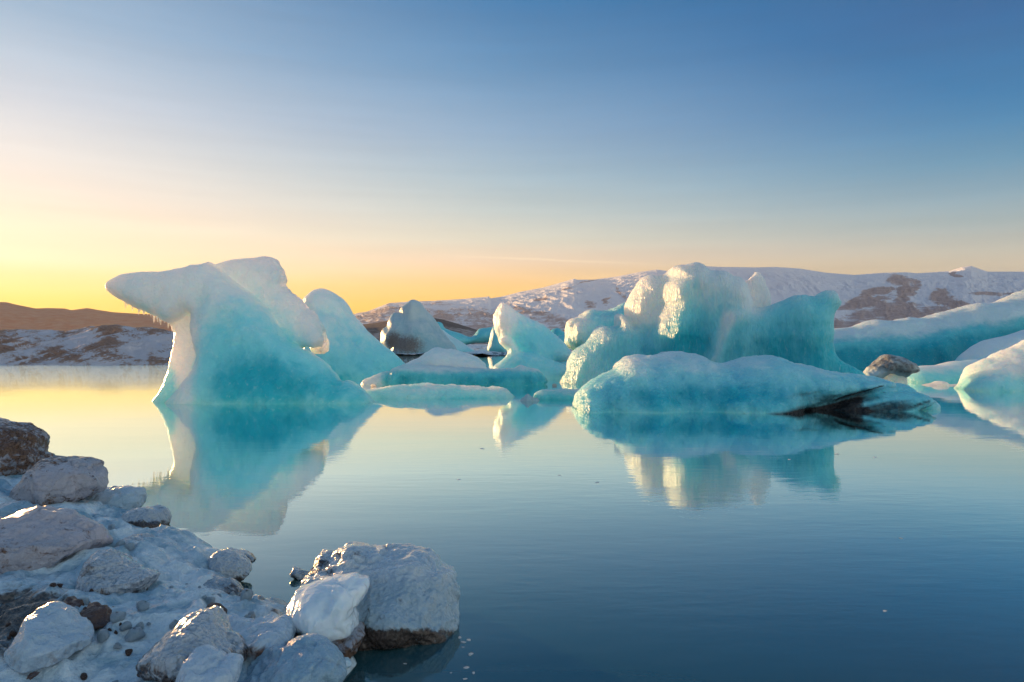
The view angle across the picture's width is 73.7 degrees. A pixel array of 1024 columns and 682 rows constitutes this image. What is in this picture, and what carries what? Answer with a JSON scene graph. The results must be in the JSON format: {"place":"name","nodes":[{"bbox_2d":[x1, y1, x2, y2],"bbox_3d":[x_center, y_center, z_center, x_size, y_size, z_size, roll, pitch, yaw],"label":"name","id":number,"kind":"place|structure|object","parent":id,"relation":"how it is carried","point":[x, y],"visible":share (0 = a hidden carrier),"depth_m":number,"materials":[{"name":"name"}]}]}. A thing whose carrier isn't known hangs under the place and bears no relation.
{"place":"outdoors","nodes":[
{"label":"outdoors","id":0,"kind":"place"},
{"bbox_2d":[0,302,171,330],"bbox_3d":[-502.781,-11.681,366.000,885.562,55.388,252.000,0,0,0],"label":"brown hills","id":1,"kind":"structure","parent":0,"point":[13,316],"depth_m":354.78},
{"bbox_2d":[0,324,173,364],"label":"moraine bank","id":2,"kind":"structure","parent":0,"point":[115,344],"depth_m":82.69,"materials":[{"name":"white snow"},{"name":"soil"},{"name":"snow"}]},
{"bbox_2d":[0,474,356,681],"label":"frozen shore","id":3,"kind":"structure","parent":0,"point":[177,559],"depth_m":5.66,"materials":[{"name":"white snow"}]},
{"bbox_2d":[9,630,17,636],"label":"pebble","id":4,"kind":"object","parent":3,"relation":"on","point":[12,633],"visible":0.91,"depth_m":4.78,"materials":[{"name":"stone"}]},
{"bbox_2d":[0,500,35,517],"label":"ice boulder","id":5,"kind":"object","parent":3,"relation":"on","point":[7,509],"visible":0.4,"depth_m":8.25,"materials":[{"name":"white ice"}]},
{"bbox_2d":[0,417,54,475],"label":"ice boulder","id":6,"kind":"object","parent":3,"relation":"on","point":[24,447],"visible":0.66,"depth_m":10.81,"materials":[{"name":"stone"}]},
{"bbox_2d":[26,671,39,679],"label":"stone","id":7,"kind":"object","parent":3,"relation":"on","point":[31,675],"visible":1,"depth_m":4.15,"materials":[{"name":"stone"}]},
{"bbox_2d":[4,601,94,673],"bbox_3d":[-3.092,1.993,4.635,0.448,0.322,0.605,0,0,0],"label":"ice boulder","id":8,"kind":"object","parent":3,"relation":"on","point":[51,633],"visible":1,"depth_m":4.51,"materials":[{"name":"rock"},{"name":"frost"}]},
{"bbox_2d":[0,505,112,574],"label":"ice boulder","id":9,"kind":"object","parent":3,"relation":"on","point":[34,538],"visible":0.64,"depth_m":6.44,"materials":[{"name":"rock"},{"name":"frost"}]},
{"bbox_2d":[9,455,108,505],"bbox_3d":[-6.190,1.981,9.387,1.113,0.729,1.159,0,0,0],"label":"ice boulder","id":10,"kind":"object","parent":3,"relation":"on","point":[55,479],"visible":0.78,"depth_m":9.12,"materials":[{"name":"rock"},{"name":"frost"}]},
{"bbox_2d":[63,596,90,606],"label":"stone","id":11,"kind":"object","parent":3,"relation":"on","point":[72,601],"visible":0.2,"depth_m":5.27,"materials":[{"name":"brown stone"}]},
{"bbox_2d":[80,673,87,679],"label":"pebble","id":12,"kind":"object","parent":3,"relation":"on","point":[83,676],"visible":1,"depth_m":4.47,"materials":[{"name":"stone"}]},
{"bbox_2d":[79,598,89,604],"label":"ice lump","id":13,"kind":"object","parent":3,"relation":"on","point":[86,601],"visible":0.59,"depth_m":5.28,"materials":[{"name":"white ice"}]},
{"bbox_2d":[80,602,111,629],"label":"stone","id":14,"kind":"object","parent":3,"relation":"on","point":[97,614],"visible":0.52,"depth_m":5.05,"materials":[{"name":"brown stone"}]},
{"bbox_2d":[97,628,109,642],"bbox_3d":[-2.850,2.061,4.784,0.085,0.093,0.065,-11,-21,15],"label":"ice lump","id":15,"kind":"object","parent":3,"relation":"on","point":[103,635],"visible":1,"depth_m":4.76,"materials":[{"name":"white ice"}]},
{"bbox_2d":[108,524,114,529],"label":"ice lump","id":16,"kind":"object","parent":3,"relation":"on","point":[111,526],"visible":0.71,"depth_m":7.32,"materials":[{"name":"white ice"}]},
{"bbox_2d":[85,485,146,509],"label":"ice boulder","id":17,"kind":"object","parent":3,"relation":"on","point":[128,497],"visible":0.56,"depth_m":9.79,"materials":[{"name":"white ice"}]},
{"bbox_2d":[75,549,159,594],"bbox_3d":[-3.466,2.071,5.999,0.674,0.395,0.741,0,0,0],"label":"ice boulder","id":18,"kind":"object","parent":3,"relation":"on","point":[108,571],"visible":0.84,"depth_m":5.89,"materials":[{"name":"white ice"}]},
{"bbox_2d":[113,642,121,648],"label":"ice lump","id":19,"kind":"object","parent":3,"relation":"on","point":[117,645],"visible":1,"depth_m":4.72,"materials":[{"name":"white ice"}]},
{"bbox_2d":[110,611,125,622],"bbox_3d":[-2.869,2.009,4.975,0.111,0.080,0.083,-16,17,-39],"label":"ice lump","id":20,"kind":"object","parent":3,"relation":"on","point":[116,617],"visible":1,"depth_m":4.95,"materials":[{"name":"white ice"}]},
{"bbox_2d":[114,540,124,546],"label":"ice lump","id":21,"kind":"object","parent":3,"relation":"on","point":[120,543],"visible":0.62,"depth_m":6.79,"materials":[{"name":"white ice"}]},
{"bbox_2d":[119,621,131,630],"bbox_3d":[-2.793,2.057,4.920,0.084,0.067,0.075,0,0,20],"label":"ice lump","id":22,"kind":"object","parent":3,"relation":"on","point":[126,625],"visible":1,"depth_m":4.90,"materials":[{"name":"white ice"}]},
{"bbox_2d":[125,649,132,655],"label":"pebble","id":23,"kind":"object","parent":3,"relation":"on","point":[128,652],"visible":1,"depth_m":4.69,"materials":[{"name":"stone"}]},
{"bbox_2d":[124,543,134,550],"bbox_3d":[-3.794,2.039,6.763,0.095,0.087,0.090,-10,5,-38],"label":"ice lump","id":24,"kind":"object","parent":3,"relation":"on","point":[130,546],"visible":1,"depth_m":6.74,"materials":[{"name":"white ice"}]},
{"bbox_2d":[124,627,144,641],"bbox_3d":[-2.702,2.098,4.859,0.139,0.109,0.111,0,0,-2],"label":"ice lump","id":25,"kind":"object","parent":3,"relation":"on","point":[133,634],"visible":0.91,"depth_m":4.84,"materials":[{"name":"white ice"}]},
{"bbox_2d":[122,533,154,540],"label":"ice boulder","id":26,"kind":"object","parent":3,"relation":"on","point":[138,537],"visible":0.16,"depth_m":7.17,"materials":[{"name":"white ice"}]},
{"bbox_2d":[135,622,143,628],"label":"ice lump","id":27,"kind":"object","parent":3,"relation":"on","point":[140,624],"visible":0.65,"depth_m":4.93,"materials":[{"name":"white ice"}]},
{"bbox_2d":[136,600,148,610],"bbox_3d":[-2.838,2.049,5.267,0.100,0.088,0.102,23,2,39],"label":"ice lump","id":28,"kind":"object","parent":3,"relation":"on","point":[142,605],"visible":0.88,"depth_m":5.24,"materials":[{"name":"white ice"}]},
{"bbox_2d":[121,505,171,527],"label":"ice boulder","id":29,"kind":"object","parent":3,"relation":"on","point":[155,516],"visible":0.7,"depth_m":9.04,"materials":[{"name":"white ice"}]},
{"bbox_2d":[169,619,177,628],"bbox_3d":[-2.479,2.073,4.996,0.070,0.063,0.059,0,0,2],"label":"ice lump","id":30,"kind":"object","parent":3,"relation":"on","point":[172,624],"visible":0.72,"depth_m":4.98,"materials":[{"name":"white ice"}]},
{"bbox_2d":[135,605,248,681],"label":"ice boulder","id":31,"kind":"object","parent":3,"relation":"on","point":[164,657],"visible":0.79,"depth_m":4.49,"materials":[{"name":"rock"},{"name":"ice"}]},
{"bbox_2d":[175,644,243,681],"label":"ice boulder","id":32,"kind":"object","parent":3,"relation":"on","point":[207,663],"visible":1,"depth_m":4.19,"materials":[{"name":"white ice"}]},
{"bbox_2d":[205,597,214,603],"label":"ice lump","id":33,"kind":"object","parent":3,"relation":"on","point":[208,600],"visible":0.66,"depth_m":5.61,"materials":[{"name":"white ice"}]},
{"bbox_2d":[206,603,226,613],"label":"stone","id":34,"kind":"object","parent":3,"relation":"on","point":[218,604],"visible":0.23,"depth_m":5.51,"materials":[{"name":"stone"}]},
{"bbox_2d":[203,574,244,595],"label":"ice boulder","id":35,"kind":"object","parent":3,"relation":"on","point":[228,585],"visible":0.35,"depth_m":6.46,"materials":[{"name":"white ice"}]},
{"bbox_2d":[209,548,251,581],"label":"ice boulder","id":36,"kind":"object","parent":3,"relation":"on","point":[235,563],"visible":0.78,"depth_m":7.00,"materials":[{"name":"white ice"}]},
{"bbox_2d":[240,588,252,600],"bbox_3d":[-2.247,2.175,5.784,0.107,0.140,0.116,9,20,6],"label":"ice lump","id":37,"kind":"object","parent":3,"relation":"on","point":[246,593],"visible":0.78,"depth_m":5.76,"materials":[{"name":"white ice"}]},
{"bbox_2d":[240,549,255,561],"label":"ice boulder","id":38,"kind":"object","parent":3,"relation":"on","point":[250,555],"visible":0.16,"depth_m":7.82,"materials":[{"name":"white ice"}]},
{"bbox_2d":[248,611,255,617],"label":"ice lump","id":39,"kind":"object","parent":3,"relation":"on","point":[251,613],"visible":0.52,"depth_m":5.52,"materials":[{"name":"white ice"}]},
{"bbox_2d":[228,614,296,663],"bbox_3d":[-1.909,2.201,5.039,0.593,0.265,0.563,0,0,0],"label":"ice boulder","id":40,"kind":"object","parent":3,"relation":"on","point":[260,635],"visible":0.52,"depth_m":4.98,"materials":[{"name":"white ice"}]},
{"bbox_2d":[243,633,346,681],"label":"ice boulder","id":41,"kind":"object","parent":3,"relation":"on","point":[311,657],"visible":0.99,"depth_m":4.59,"materials":[{"name":"rock"},{"name":"frost"}]},
{"bbox_2d":[286,572,369,641],"bbox_3d":[-1.459,2.111,5.442,0.651,0.396,0.701,0,0,-13],"label":"ice boulder","id":42,"kind":"object","parent":3,"relation":"on","point":[325,607],"visible":0.83,"depth_m":5.27,"materials":[{"name":"white ice"}]},
{"bbox_2d":[294,621,364,657],"bbox_3d":[-1.462,2.353,5.307,0.616,0.221,0.549,0,0,0],"label":"ice boulder","id":43,"kind":"object","parent":3,"relation":"on","point":[348,646],"visible":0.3,"depth_m":5.20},
{"bbox_2d":[344,657,351,668],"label":"ice boulder","id":44,"kind":"object","parent":3,"relation":"on","point":[348,662],"visible":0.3,"depth_m":5.03,"materials":[{"name":"white ice"}]},
{"bbox_2d":[301,541,459,650],"bbox_3d":[-1.188,2.281,6.126,1.455,0.778,1.348,0,0,0],"label":"ice boulder","id":45,"kind":"object","parent":3,"relation":"on","point":[411,597],"visible":0.65,"depth_m":5.88,"materials":[{"name":"rock"},{"name":"ice"}]},
{"bbox_2d":[363,318,488,343],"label":"dark hills","id":46,"kind":"structure","parent":0,"point":[374,329],"depth_m":556.20,"materials":[{"name":"black stone"}]},
{"bbox_2d":[0,353,1023,681],"bbox_3d":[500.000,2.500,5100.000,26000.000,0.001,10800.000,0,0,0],"label":"water","id":47,"kind":"structure","parent":0,"point":[632,547],"depth_m":9.84,"materials":[{"name":"blue liquid"}]},
{"bbox_2d":[105,256,374,404],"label":"iceberg","id":48,"kind":"object","parent":47,"relation":"on","point":[246,330],"visible":0.89,"depth_m":28.36,"materials":[{"name":"blue ice"}]},
{"bbox_2d":[290,567,308,579],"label":"ice boulder","id":49,"kind":"object","parent":47,"relation":"on","point":[297,573],"visible":0.8,"depth_m":7.16,"materials":[{"name":"white ice"}]},
{"bbox_2d":[303,288,404,377],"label":"iceberg","id":50,"kind":"object","parent":47,"relation":"on","point":[357,349],"visible":0.42,"depth_m":47.91,"materials":[{"name":"blue ice"}]},
{"bbox_2d":[380,300,456,354],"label":"iceberg","id":51,"kind":"object","parent":47,"relation":"on","point":[412,326],"visible":0.66,"depth_m":123.04,"materials":[{"name":"white ice"}]},
{"bbox_2d":[365,382,514,398],"bbox_3d":[-3.290,2.423,30.540,7.702,1.104,2.337,0,0,0],"label":"ice floe","id":52,"kind":"object","parent":47,"relation":"on","point":[427,390],"visible":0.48,"depth_m":30.05,"materials":[{"name":"ice"}]},
{"bbox_2d":[360,347,547,385],"bbox_3d":[-3.400,1.695,40.683,10.933,2.649,5.618,0,0,0],"label":"ice floe","id":53,"kind":"object","parent":47,"relation":"on","point":[436,365],"visible":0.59,"depth_m":38.68,"materials":[{"name":"blue ice"}]},
{"bbox_2d":[443,330,474,351],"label":"iceberg","id":54,"kind":"object","parent":47,"relation":"on","point":[460,345],"visible":0.29,"depth_m":138.68,"materials":[{"name":"ice"}]},
{"bbox_2d":[401,344,572,355],"bbox_3d":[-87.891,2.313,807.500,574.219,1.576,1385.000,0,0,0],"label":"brash ice","id":55,"kind":"structure","parent":47,"relation":"on","point":[479,348],"depth_m":137.11,"materials":[{"name":"white ice"}]},
{"bbox_2d":[437,322,492,344],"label":"iceberg","id":56,"kind":"object","parent":55,"relation":"on","point":[481,335],"visible":0.48,"depth_m":186.49,"materials":[{"name":"blue ice"}]},
{"bbox_2d":[551,328,564,335],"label":"iceberg","id":57,"kind":"object","parent":55,"relation":"on","point":[557,331],"visible":0.23,"depth_m":196.35,"materials":[{"name":"blue ice"}]},
{"bbox_2d":[558,334,564,341],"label":"iceberg","id":58,"kind":"object","parent":55,"relation":"on","point":[562,337],"visible":0.18,"depth_m":167.33,"materials":[{"name":"blue ice"}]},
{"bbox_2d":[487,327,506,351],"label":"iceberg","id":59,"kind":"object","parent":47,"relation":"on","point":[494,345],"visible":0.45,"depth_m":147.86,"materials":[{"name":"ice"}]},
{"bbox_2d":[520,394,538,401],"bbox_3d":[0.725,2.521,28.593,0.852,0.620,0.805,0,0,0],"label":"ice floe","id":60,"kind":"object","parent":47,"relation":"on","point":[527,397],"visible":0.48,"depth_m":28.36,"materials":[{"name":"teal ice"}]},
{"bbox_2d":[493,302,570,378],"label":"iceberg","id":61,"kind":"object","parent":47,"relation":"on","point":[528,342],"visible":0.68,"depth_m":47.01,"materials":[{"name":"blue ice"}]},
{"bbox_2d":[534,388,578,399],"bbox_3d":[2.506,2.508,29.734,3.362,0.829,2.126,0,0,0],"label":"ice floe","id":62,"kind":"object","parent":47,"relation":"on","point":[557,394],"visible":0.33,"depth_m":29.25,"materials":[{"name":"teal ice"}]},
{"bbox_2d":[564,302,625,349],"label":"iceberg","id":63,"kind":"object","parent":47,"relation":"on","point":[580,328],"visible":0.3,"depth_m":67.58,"materials":[{"name":"ice"}]},
{"bbox_2d":[560,262,864,384],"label":"iceberg","id":64,"kind":"object","parent":47,"relation":"on","point":[719,316],"visible":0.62,"depth_m":35.66,"materials":[{"name":"blue ice"}]},
{"bbox_2d":[572,351,940,413],"bbox_3d":[8.926,1.701,25.747,13.877,2.608,4.960,0,0,0],"label":"ice floe","id":65,"kind":"object","parent":47,"relation":"on","point":[671,382],"visible":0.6,"depth_m":24.42,"materials":[{"name":"blue ice"}]},
{"bbox_2d":[863,354,919,384],"bbox_3d":[20.541,1.817,37.196,3.058,2.189,2.154,0,0,0],"label":"rock","id":66,"kind":"object","parent":47,"relation":"on","point":[893,368],"visible":0.71,"depth_m":36.61,"materials":[{"name":"grey stone"}]},
{"bbox_2d":[833,290,1023,371],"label":"iceberg","id":67,"kind":"object","parent":47,"relation":"on","point":[944,336],"visible":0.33,"depth_m":55.05,"materials":[{"name":"blue ice"}]},
{"bbox_2d":[923,381,956,385],"bbox_3d":[24.598,2.484,38.492,3.010,0.474,1.131,0,0,0],"label":"ice floe","id":68,"kind":"object","parent":47,"relation":"on","point":[938,383],"visible":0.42,"depth_m":38.14,"materials":[{"name":"white ice"}]},
{"bbox_2d":[907,359,978,382],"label":"iceberg","id":69,"kind":"object","parent":47,"relation":"on","point":[950,372],"visible":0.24,"depth_m":41.03,"materials":[{"name":"blue ice"}]},
{"bbox_2d":[954,340,1023,391],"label":"iceberg","id":70,"kind":"object","parent":47,"relation":"on","point":[1001,371],"visible":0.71,"depth_m":34.52,"materials":[{"name":"white ice"}]},
{"bbox_2d":[955,330,1023,360],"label":"iceberg","id":71,"kind":"object","parent":47,"relation":"on","point":[980,350],"visible":0.24,"depth_m":46.41,"materials":[{"name":"ice"}]},
{"bbox_2d":[0,0,1023,313],"label":"sky","id":72,"kind":"structure","parent":0,"point":[382,152],"materials":[{"name":"blue"}]},
{"bbox_2d":[354,266,1023,332],"bbox_3d":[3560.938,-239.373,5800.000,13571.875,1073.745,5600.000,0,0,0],"label":"mountains","id":73,"kind":"structure","parent":0,"point":[884,296],"depth_m":4566.35,"materials":[{"name":"white snow"}]}
]}

